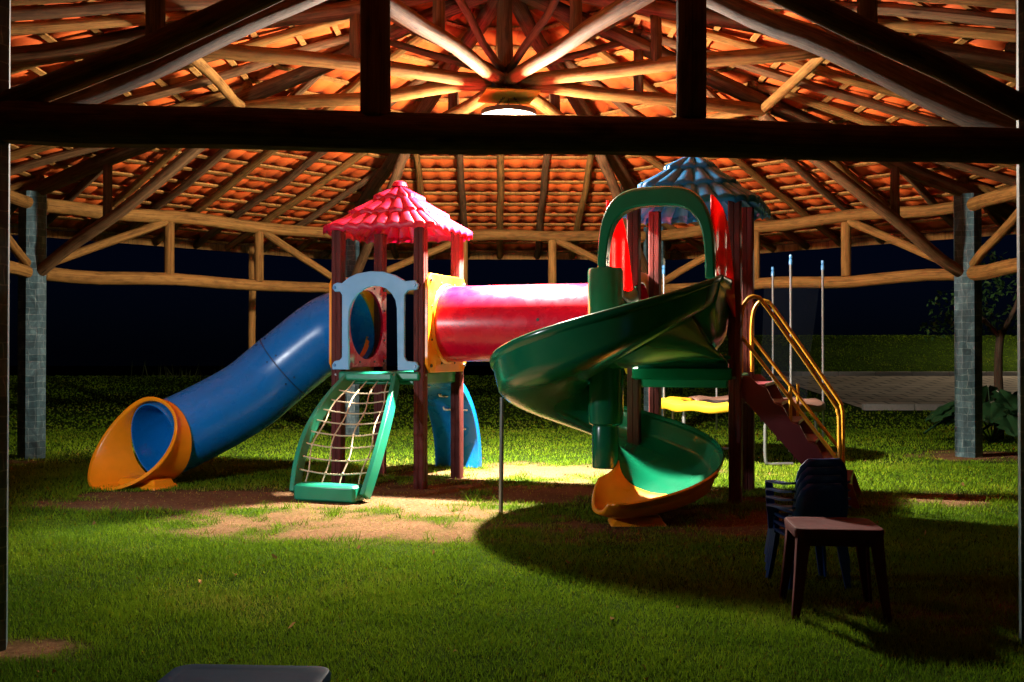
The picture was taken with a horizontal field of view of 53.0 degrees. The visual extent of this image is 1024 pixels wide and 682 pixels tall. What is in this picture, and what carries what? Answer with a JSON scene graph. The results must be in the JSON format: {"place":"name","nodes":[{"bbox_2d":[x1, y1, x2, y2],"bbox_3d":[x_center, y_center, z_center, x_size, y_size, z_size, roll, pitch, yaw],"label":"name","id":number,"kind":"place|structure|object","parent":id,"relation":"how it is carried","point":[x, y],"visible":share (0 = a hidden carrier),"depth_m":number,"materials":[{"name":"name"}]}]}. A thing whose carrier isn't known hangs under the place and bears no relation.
{"place":"outdoors","nodes":[
{"label":"outdoors","id":0,"kind":"place"},
{"bbox_2d":[0,334,1023,681],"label":"lawn grass","id":1,"kind":"structure","parent":0,"point":[134,604],"depth_m":5.40,"materials":[{"name":"green plant"}]},
{"bbox_2d":[0,335,1023,681],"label":"ground","id":2,"kind":"structure","parent":0,"point":[382,493],"depth_m":7.08,"materials":[{"name":"green plant"}]},
{"bbox_2d":[131,360,222,377],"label":"weeds","id":3,"kind":"object","parent":2,"relation":"on","point":[167,376],"visible":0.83,"depth_m":27.40,"materials":[{"name":"green plant"}]},
{"bbox_2d":[157,664,330,681],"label":"table","id":4,"kind":"object","parent":2,"relation":"on","point":[228,673],"visible":1,"depth_m":2.52,"materials":[{"name":"plastic"}]},
{"bbox_2d":[248,243,255,348],"bbox_3d":[-3.788,0.075,15.001,0.129,3.004,0.117,1,-1,-43],"label":"wooden pole","id":5,"kind":"object","parent":2,"relation":"on","point":[252,319],"visible":0.34,"depth_m":14.96,"materials":[{"name":"brown wood"}]},
{"bbox_2d":[87,157,862,526],"bbox_3d":[-0.333,-0.086,9.057,6.422,3.072,3.017,0,-1,26],"label":"playground set","id":6,"kind":"object","parent":2,"relation":"on","point":[565,355],"visible":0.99,"depth_m":8.76,"materials":[{"name":"plastic"}]},
{"bbox_2d":[37,456,964,679],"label":"dry leaves","id":7,"kind":"object","parent":2,"relation":"on","point":[358,547],"visible":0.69,"depth_m":5.76,"materials":[{"name":"brown plant"}]},
{"bbox_2d":[0,0,1023,651],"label":"pavilion","id":8,"kind":"structure","parent":2,"relation":"on","point":[290,128],"depth_m":10.06,"materials":[{"name":"wood"}]},
{"bbox_2d":[478,87,540,114],"bbox_3d":[-0.032,-2.038,9.580,0.519,0.506,0.519,0,-1,-11],"label":"pendant lamp","id":9,"kind":"object","parent":8,"relation":"hanging from","point":[508,98],"visible":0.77,"depth_m":9.49,"materials":[{"name":"white metal"}]},
{"bbox_2d":[662,254,825,465],"bbox_3d":[2.600,0.211,11.750,1.885,2.244,1.887,0,-1,0],"label":"trampoline","id":10,"kind":"object","parent":2,"relation":"on","point":[716,404],"visible":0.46,"depth_m":11.28,"materials":[{"name":"metal"}]},
{"bbox_2d":[765,483,850,589],"bbox_3d":[1.541,0.986,5.309,0.376,0.545,0.388,0,-1,-8],"label":"plastic chair","id":11,"kind":"object","parent":2,"relation":"on","point":[823,500],"visible":0.69,"depth_m":5.17,"materials":[{"name":"plastic"}]},
{"bbox_2d":[765,475,850,580],"bbox_3d":[1.543,0.946,5.324,0.376,0.545,0.388,0,-1,-9],"label":"plastic chair","id":12,"kind":"object","parent":11,"relation":"on","point":[816,479],"visible":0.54,"depth_m":5.17,"materials":[{"name":"plastic"}]},
{"bbox_2d":[764,466,850,571],"bbox_3d":[1.546,0.906,5.338,0.376,0.545,0.388,0,-1,-9],"label":"plastic chair","id":13,"kind":"object","parent":12,"relation":"on","point":[838,470],"visible":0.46,"depth_m":5.19,"materials":[{"name":"plastic"}]},
{"bbox_2d":[764,458,849,562],"bbox_3d":[1.548,0.867,5.353,0.376,0.545,0.388,0,-1,-10],"label":"plastic chair","id":14,"kind":"object","parent":13,"relation":"on","point":[833,462],"visible":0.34,"depth_m":5.21,"materials":[{"name":"plastic"}]},
{"bbox_2d":[779,517,891,621],"bbox_3d":[1.495,1.050,4.789,0.436,0.405,0.396,0,-1,6],"label":"table","id":15,"kind":"object","parent":2,"relation":"on","point":[861,535],"visible":0.95,"depth_m":4.65,"materials":[{"name":"red plastic"}]},
{"bbox_2d":[764,372,1017,409],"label":"kerb","id":16,"kind":"structure","parent":2,"relation":"on","point":[899,406],"depth_m":27.87,"materials":[{"name":"grey concrete"}]},
{"bbox_2d":[917,251,1016,438],"bbox_3d":[6.743,0.080,14.386,2.065,2.785,1.006,0,-1,0],"label":"tree","id":17,"kind":"object","parent":2,"relation":"on","point":[1000,334],"visible":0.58,"depth_m":14.28,"materials":[{"name":"green plant"}]},
{"bbox_2d":[924,385,1017,442],"bbox_3d":[6.379,0.974,13.602,1.536,0.762,1.615,1,-1,-44],"label":"philodendron","id":18,"kind":"object","parent":2,"relation":"on","point":[999,408],"visible":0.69,"depth_m":13.32,"materials":[{"name":"green plant"}]},
{"bbox_2d":[9,226,1016,365],"label":"sky","id":19,"kind":"structure","parent":0,"point":[87,324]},
{"bbox_2d":[769,376,1017,407],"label":"path","id":20,"kind":"structure","parent":0,"point":[858,391],"depth_m":24.54,"materials":[{"name":"concrete"}]},
{"bbox_2d":[983,391,1017,429],"bbox_3d":[7.161,0.968,13.354,1.566,0.769,1.936,0,-1,-12],"label":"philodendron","id":21,"kind":"object","parent":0,"point":[1014,393],"visible":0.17,"depth_m":13.86,"materials":[{"name":"green plant"}]}
]}

